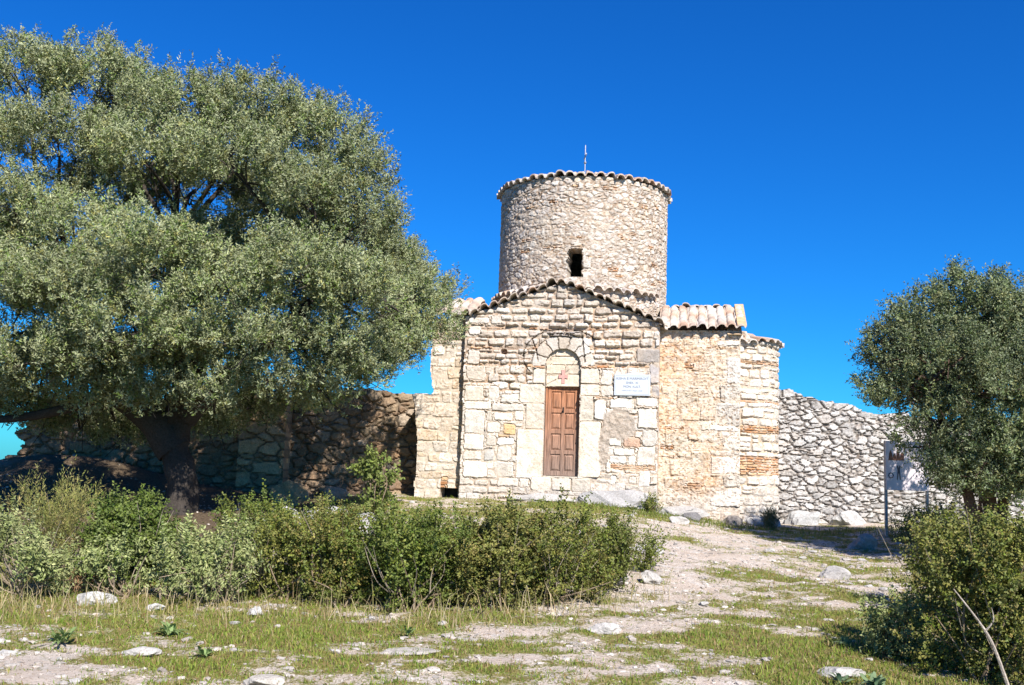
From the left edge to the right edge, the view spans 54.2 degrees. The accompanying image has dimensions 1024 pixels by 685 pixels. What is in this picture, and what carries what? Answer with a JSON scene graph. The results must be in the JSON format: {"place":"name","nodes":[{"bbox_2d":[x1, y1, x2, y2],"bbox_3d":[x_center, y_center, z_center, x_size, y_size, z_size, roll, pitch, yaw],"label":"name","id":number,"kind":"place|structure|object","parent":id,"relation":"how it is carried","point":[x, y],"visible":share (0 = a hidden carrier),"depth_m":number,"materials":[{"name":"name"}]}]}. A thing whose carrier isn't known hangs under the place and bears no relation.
{"place":"outdoors","nodes":[
{"label":"outdoors","id":0,"kind":"place"},
{"bbox_2d":[0,454,1023,684],"bbox_3d":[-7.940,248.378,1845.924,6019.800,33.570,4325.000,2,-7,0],"label":"ground","id":1,"kind":"structure","parent":0,"point":[49,465],"depth_m":9.91,"materials":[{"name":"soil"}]},
{"bbox_2d":[0,649,20,655],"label":"limestone rock","id":2,"kind":"object","parent":1,"relation":"on","point":[4,652],"visible":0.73,"depth_m":8.09,"materials":[{"name":"white stone"}]},
{"bbox_2d":[0,494,101,598],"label":"sage bush","id":3,"kind":"object","parent":1,"relation":"on","point":[32,554],"visible":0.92,"depth_m":10.24,"materials":[{"name":"green plant"}]},
{"bbox_2d":[33,625,84,644],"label":"leafy plant","id":4,"kind":"object","parent":1,"relation":"on","point":[58,638],"visible":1,"depth_m":8.48,"materials":[{"name":"green plant"}]},
{"bbox_2d":[0,455,124,580],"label":"broom bush","id":5,"kind":"object","parent":1,"relation":"on","point":[65,527],"visible":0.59,"depth_m":11.38,"materials":[{"name":"green plant"}]},
{"bbox_2d":[69,678,82,683],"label":"loose stone","id":6,"kind":"object","parent":1,"relation":"on","point":[74,680],"visible":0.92,"depth_m":7.38,"materials":[{"name":"stone"}]},
{"bbox_2d":[68,562,97,591],"bbox_3d":[-4.558,2.510,10.659,0.299,0.341,0.272,2,-7,0],"label":"limestone rock","id":7,"kind":"object","parent":1,"relation":"on","point":[80,587],"visible":0.34,"depth_m":10.54,"materials":[{"name":"stone"}]},
{"bbox_2d":[76,591,117,605],"bbox_3d":[-4.231,2.617,10.139,0.406,0.189,0.232,2,-7,0],"label":"limestone rock","id":8,"kind":"object","parent":1,"relation":"on","point":[82,596],"visible":0.52,"depth_m":10.09,"materials":[{"name":"grey stone"}]},
{"bbox_2d":[64,512,168,598],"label":"sage bush","id":9,"kind":"object","parent":1,"relation":"on","point":[120,559],"visible":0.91,"depth_m":10.40,"materials":[{"name":"green plant"}]},
{"bbox_2d":[5,394,239,489],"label":"ruined wall","id":10,"kind":"structure","parent":1,"relation":"on","point":[216,465],"depth_m":22.14,"materials":[{"name":"stone"}]},
{"bbox_2d":[71,481,196,580],"bbox_3d":[-4.252,2.157,11.332,1.382,1.160,1.636,2,-7,0],"label":"evergreen bush","id":11,"kind":"object","parent":1,"relation":"on","point":[144,513],"visible":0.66,"depth_m":11.15,"materials":[{"name":"green plant"}]},
{"bbox_2d":[121,646,161,656],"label":"limestone rock","id":12,"kind":"object","parent":1,"relation":"on","point":[147,651],"visible":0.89,"depth_m":8.28,"materials":[{"name":"white stone"}]},
{"bbox_2d":[145,603,165,610],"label":"limestone rock","id":13,"kind":"object","parent":1,"relation":"on","point":[150,606],"visible":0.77,"depth_m":9.89,"materials":[{"name":"grey stone"}]},
{"bbox_2d":[152,621,192,635],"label":"leafy plant","id":14,"kind":"object","parent":1,"relation":"on","point":[168,628],"visible":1,"depth_m":9.01,"materials":[{"name":"green plant"}]},
{"bbox_2d":[192,643,214,655],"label":"leafy plant","id":15,"kind":"object","parent":1,"relation":"on","point":[204,652],"visible":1,"depth_m":8.22,"materials":[{"name":"green plant"}]},
{"bbox_2d":[139,509,276,602],"bbox_3d":[-3.132,2.229,10.461,1.416,0.964,1.100,2,-7,0],"label":"sage bush","id":16,"kind":"object","parent":1,"relation":"on","point":[207,565],"visible":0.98,"depth_m":10.32,"materials":[{"name":"green plant"}]},
{"bbox_2d":[0,22,473,515],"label":"olive tree","id":17,"kind":"object","parent":1,"relation":"on","point":[85,292],"visible":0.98,"depth_m":15.88,"materials":[{"name":"green plant"}]},
{"bbox_2d":[185,478,312,569],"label":"evergreen bush","id":18,"kind":"object","parent":1,"relation":"on","point":[251,510],"visible":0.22,"depth_m":12.36,"materials":[{"name":"green plant"}]},
{"bbox_2d":[247,606,263,616],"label":"limestone rock","id":19,"kind":"object","parent":1,"relation":"on","point":[253,612],"visible":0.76,"depth_m":9.80,"materials":[{"name":"grey stone"}]},
{"bbox_2d":[235,394,292,492],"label":"ruined pier","id":20,"kind":"structure","parent":1,"relation":"on","point":[263,452],"depth_m":22.00,"materials":[{"name":"stone"}]},
{"bbox_2d":[243,674,284,684],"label":"limestone rock","id":21,"kind":"object","parent":1,"relation":"on","point":[266,679],"visible":1,"depth_m":7.44,"materials":[{"name":"white stone"}]},
{"bbox_2d":[222,497,340,601],"bbox_3d":[-2.472,2.262,10.876,1.220,1.149,1.246,8,-9,-39],"label":"evergreen bush","id":22,"kind":"object","parent":1,"relation":"on","point":[272,583],"visible":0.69,"depth_m":10.65,"materials":[{"name":"green plant"}]},
{"bbox_2d":[270,480,308,506],"bbox_3d":[-4.309,2.941,19.359,0.670,0.565,0.469,8,-10,-42],"label":"fallen block","id":23,"kind":"object","parent":1,"relation":"on","point":[297,490],"depth_m":19.26,"materials":[{"name":"stone"}]},
{"bbox_2d":[283,491,367,560],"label":"evergreen bush","id":24,"kind":"object","parent":1,"relation":"on","point":[330,506],"visible":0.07,"depth_m":12.73,"materials":[{"name":"green plant"}]},
{"bbox_2d":[323,486,349,503],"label":"limestone rock","id":25,"kind":"object","parent":1,"relation":"on","point":[339,493],"visible":0.81,"depth_m":19.50,"materials":[{"name":"grey stone"}]},
{"bbox_2d":[249,490,426,607],"bbox_3d":[-1.814,2.224,10.809,1.904,1.267,1.490,2,-7,0],"label":"evergreen bush","id":26,"kind":"object","parent":1,"relation":"on","point":[332,564],"visible":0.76,"depth_m":10.45,"materials":[{"name":"green plant"}]},
{"bbox_2d":[0,565,682,639],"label":"dry grass","id":27,"kind":"structure","parent":1,"relation":"on","point":[167,601],"depth_m":9.84,"materials":[{"name":"plant"}]},
{"bbox_2d":[288,388,417,494],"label":"ruined wall","id":28,"kind":"structure","parent":1,"relation":"on","point":[325,451],"depth_m":22.64,"materials":[{"name":"stone"}]},
{"bbox_2d":[351,513,374,533],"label":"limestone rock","id":29,"kind":"object","parent":1,"relation":"on","point":[366,520],"visible":0.04,"depth_m":15.01,"materials":[{"name":"white stone"}]},
{"bbox_2d":[367,616,375,620],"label":"loose stone","id":30,"kind":"object","parent":1,"relation":"on","point":[371,618],"visible":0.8,"depth_m":9.63,"materials":[{"name":"stone"}]},
{"bbox_2d":[345,443,404,515],"bbox_3d":[-2.403,2.409,17.420,0.984,1.306,0.836,6,-8,-29],"label":"fig sapling","id":31,"kind":"object","parent":1,"relation":"on","point":[369,469],"visible":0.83,"depth_m":17.33,"materials":[{"name":"green plant"}]},
{"bbox_2d":[391,625,416,634],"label":"leafy plant","id":32,"kind":"object","parent":1,"relation":"on","point":[410,630],"visible":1,"depth_m":9.01,"materials":[{"name":"green plant"}]},
{"bbox_2d":[379,647,440,655],"bbox_3d":[-0.862,2.617,8.435,0.514,0.052,0.296,2,-7,0],"label":"limestone rock","id":33,"kind":"object","parent":1,"relation":"on","point":[407,652],"visible":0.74,"depth_m":8.40,"materials":[{"name":"white stone"}]},
{"bbox_2d":[338,489,495,614],"bbox_3d":[-0.988,2.167,10.403,1.701,1.257,1.530,2,-7,0],"label":"evergreen bush","id":34,"kind":"object","parent":1,"relation":"on","point":[416,549],"visible":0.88,"depth_m":10.25,"materials":[{"name":"green plant"}]},
{"bbox_2d":[0,502,967,684],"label":"cobbles","id":35,"kind":"object","parent":1,"relation":"on","point":[397,672],"visible":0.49,"depth_m":9.93,"materials":[{"name":"stone"}]},
{"bbox_2d":[422,488,586,610],"bbox_3d":[-0.235,2.189,10.736,1.637,1.277,1.936,6,-8,-28],"label":"evergreen bush","id":36,"kind":"object","parent":1,"relation":"on","point":[486,555],"visible":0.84,"depth_m":10.38,"materials":[{"name":"green plant"}]},
{"bbox_2d":[509,493,575,502],"bbox_3d":[0.600,3.201,20.489,1.424,0.230,0.564,2,-7,0],"label":"bedrock outcrop","id":37,"kind":"object","parent":1,"relation":"on","point":[537,496],"visible":0.54,"depth_m":20.32,"materials":[{"name":"stone"}]},
{"bbox_2d":[494,483,617,604],"bbox_3d":[0.398,2.199,10.996,1.465,1.312,1.646,-3,-9,36],"label":"evergreen bush","id":38,"kind":"object","parent":1,"relation":"on","point":[556,562],"visible":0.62,"depth_m":10.78,"materials":[{"name":"green plant"}]},
{"bbox_2d":[412,145,784,521],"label":"church","id":39,"kind":"structure","parent":1,"relation":"on","point":[573,318],"depth_m":21.26,"materials":[{"name":"stone"}]},
{"bbox_2d":[543,387,579,476],"bbox_3d":[1.059,1.909,21.090,0.739,1.934,0.143,1,-7,10],"label":"door","id":40,"kind":"structure","parent":39,"relation":"in","point":[562,406],"depth_m":21.08,"materials":[{"name":"brown wood"}]},
{"bbox_2d":[614,373,649,395],"bbox_3d":[2.500,0.863,20.779,0.740,0.475,0.053,1,-7,10],"label":"plaque","id":41,"kind":"object","parent":39,"relation":"attached to","point":[635,384],"visible":1,"depth_m":20.76,"materials":[{"name":"stone"}]},
{"bbox_2d":[587,622,621,634],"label":"limestone rock","id":42,"kind":"object","parent":1,"relation":"on","point":[604,628],"visible":0.97,"depth_m":9.52,"materials":[{"name":"white stone"}]},
{"bbox_2d":[554,499,655,590],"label":"evergreen bush","id":43,"kind":"object","parent":1,"relation":"on","point":[619,539],"visible":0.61,"depth_m":11.56,"materials":[{"name":"green plant"}]},
{"bbox_2d":[596,576,628,585],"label":"limestone rock","id":44,"kind":"object","parent":1,"relation":"on","point":[620,581],"visible":0.23,"depth_m":11.85,"materials":[{"name":"grey stone"}]},
{"bbox_2d":[574,490,657,509],"bbox_3d":[2.119,3.295,20.490,1.764,0.574,0.769,2,-7,0],"label":"bedrock outcrop","id":45,"kind":"object","parent":1,"relation":"on","point":[618,498],"visible":0.6,"depth_m":20.25,"materials":[{"name":"stone"}]},
{"bbox_2d":[629,544,663,555],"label":"limestone rock","id":46,"kind":"object","parent":1,"relation":"on","point":[662,552],"visible":0.16,"depth_m":14.22,"materials":[{"name":"grey stone"}]},
{"bbox_2d":[641,570,661,584],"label":"limestone rock","id":47,"kind":"object","parent":1,"relation":"on","point":[653,578],"visible":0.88,"depth_m":12.05,"materials":[{"name":"grey stone"}]},
{"bbox_2d":[628,520,675,570],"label":"seedling","id":48,"kind":"object","parent":1,"relation":"on","point":[648,556],"visible":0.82,"depth_m":12.72,"materials":[{"name":"green plant"}]},
{"bbox_2d":[639,490,668,512],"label":"wall weed","id":49,"kind":"object","parent":1,"relation":"on","point":[651,504],"depth_m":20.23,"materials":[{"name":"green plant"}]},
{"bbox_2d":[669,516,689,524],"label":"limestone rock","id":50,"kind":"object","parent":1,"relation":"on","point":[681,520],"visible":0.77,"depth_m":18.69,"materials":[{"name":"white stone"}]},
{"bbox_2d":[652,506,709,517],"bbox_3d":[3.369,3.513,20.536,1.278,0.329,0.710,6,-8,-28],"label":"bedrock outcrop","id":51,"kind":"object","parent":1,"relation":"on","point":[677,510],"visible":0.39,"depth_m":20.34,"materials":[{"name":"stone"}]},
{"bbox_2d":[680,512,700,521],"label":"limestone rock","id":52,"kind":"object","parent":1,"relation":"on","point":[695,515],"visible":0.59,"depth_m":19.85,"materials":[{"name":"grey stone"}]},
{"bbox_2d":[700,601,708,605],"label":"loose stone","id":53,"kind":"object","parent":1,"relation":"on","point":[703,603],"visible":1,"depth_m":10.94,"materials":[{"name":"stone"}]},
{"bbox_2d":[527,497,904,538],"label":"verge grass","id":54,"kind":"structure","parent":1,"relation":"on","point":[668,515],"depth_m":19.75,"materials":[{"name":"green plant"}]},
{"bbox_2d":[723,515,742,525],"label":"limestone rock","id":55,"kind":"object","parent":1,"relation":"on","point":[732,519],"visible":0.47,"depth_m":20.03,"materials":[{"name":"grey stone"}]},
{"bbox_2d":[744,517,780,526],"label":"limestone rock","id":56,"kind":"object","parent":1,"relation":"on","point":[756,521],"visible":0.34,"depth_m":20.47,"materials":[{"name":"grey stone"}]},
{"bbox_2d":[765,548,774,551],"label":"loose stone","id":57,"kind":"object","parent":1,"relation":"on","point":[770,549],"visible":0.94,"depth_m":15.66,"materials":[{"name":"stone"}]},
{"bbox_2d":[758,503,784,529],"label":"wall weed","id":58,"kind":"object","parent":1,"relation":"on","point":[770,518],"depth_m":19.94,"materials":[{"name":"green plant"}]},
{"bbox_2d":[784,510,819,524],"bbox_3d":[6.398,4.007,22.030,0.815,0.619,0.474,4,-7,-14],"label":"limestone rock","id":59,"kind":"object","parent":1,"relation":"on","point":[799,517],"visible":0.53,"depth_m":21.90,"materials":[{"name":"white stone"}]},
{"bbox_2d":[819,565,850,579],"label":"limestone rock","id":60,"kind":"object","parent":1,"relation":"on","point":[834,572],"visible":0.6,"depth_m":13.66,"materials":[{"name":"grey stone"}]},
{"bbox_2d":[828,671,854,683],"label":"leafy plant","id":61,"kind":"object","parent":1,"relation":"on","point":[840,677],"visible":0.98,"depth_m":8.04,"materials":[{"name":"green plant"}]},
{"bbox_2d":[817,667,865,677],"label":"limestone rock","id":62,"kind":"object","parent":1,"relation":"on","point":[849,671],"visible":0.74,"depth_m":8.27,"materials":[{"name":"white stone"}]},
{"bbox_2d":[834,635,855,645],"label":"leafy plant","id":63,"kind":"object","parent":1,"relation":"on","point":[845,640],"visible":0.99,"depth_m":9.32,"materials":[{"name":"green plant"}]},
{"bbox_2d":[829,511,866,525],"bbox_3d":[7.398,3.986,21.971,0.855,0.590,0.484,2,-7,0],"label":"limestone rock","id":64,"kind":"object","parent":1,"relation":"on","point":[853,518],"visible":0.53,"depth_m":21.84,"materials":[{"name":"white stone"}]},
{"bbox_2d":[847,533,877,548],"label":"limestone rock","id":65,"kind":"object","parent":1,"relation":"on","point":[865,541],"visible":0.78,"depth_m":17.19,"materials":[{"name":"grey stone"}]},
{"bbox_2d":[853,671,885,684],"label":"leafy plant","id":66,"kind":"object","parent":1,"relation":"on","point":[876,680],"visible":1,"depth_m":7.89,"materials":[{"name":"green plant"}]},
{"bbox_2d":[846,578,937,662],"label":"sage bush","id":67,"kind":"object","parent":1,"relation":"on","point":[883,620],"visible":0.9,"depth_m":9.03,"materials":[{"name":"green plant"}]},
{"bbox_2d":[777,389,1023,524],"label":"dry stone wall","id":68,"kind":"structure","parent":1,"relation":"on","point":[831,460],"depth_m":22.46,"materials":[{"name":"stone"}]},
{"bbox_2d":[883,441,928,535],"bbox_3d":[7.628,2.829,19.313,0.900,1.942,0.087,3,-7,-8],"label":"information board","id":69,"kind":"object","parent":1,"relation":"on","point":[897,476],"visible":0.71,"depth_m":19.30,"materials":[{"name":"white metal"}]},
{"bbox_2d":[881,497,948,542],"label":"evergreen bush","id":70,"kind":"object","parent":1,"relation":"on","point":[906,532],"visible":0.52,"depth_m":18.27,"materials":[{"name":"green plant"}]},
{"bbox_2d":[844,254,1023,541],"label":"evergreen tree","id":71,"kind":"object","parent":1,"relation":"on","point":[967,359],"visible":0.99,"depth_m":15.50,"materials":[{"name":"green plant"}]},
{"bbox_2d":[878,497,1000,618],"bbox_3d":[4.763,2.407,11.052,1.379,1.398,1.306,8,-10,-41],"label":"evergreen bush","id":72,"kind":"object","parent":1,"relation":"on","point":[913,587],"visible":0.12,"depth_m":11.15,"materials":[{"name":"green plant"}]},
{"bbox_2d":[888,489,1023,684],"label":"evergreen bush","id":73,"kind":"object","parent":1,"relation":"on","point":[995,569],"visible":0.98,"depth_m":8.45,"materials":[{"name":"green plant"}]},
{"bbox_2d":[929,491,1010,529],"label":"evergreen bush","id":74,"kind":"object","parent":1,"relation":"on","point":[941,507],"visible":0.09,"depth_m":18.24,"materials":[{"name":"green plant"}]},
{"bbox_2d":[953,589,1009,684],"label":"dead branch","id":75,"kind":"object","parent":1,"relation":"on","point":[1006,681],"visible":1,"depth_m":7.67,"materials":[{"name":"grey wood"}]},
{"bbox_2d":[960,531,1023,656],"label":"evergreen bush","id":76,"kind":"object","parent":1,"relation":"on","point":[1011,597],"visible":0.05,"depth_m":8.57,"materials":[{"name":"green plant"}]},
{"bbox_2d":[0,495,1023,684],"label":"short grass","id":77,"kind":"structure","parent":0,"point":[304,631],"depth_m":9.06,"materials":[{"name":"green plant"}]},
{"bbox_2d":[0,0,1023,459],"label":"sky","id":78,"kind":"structure","parent":0,"point":[817,159],"materials":[{"name":"blue"}]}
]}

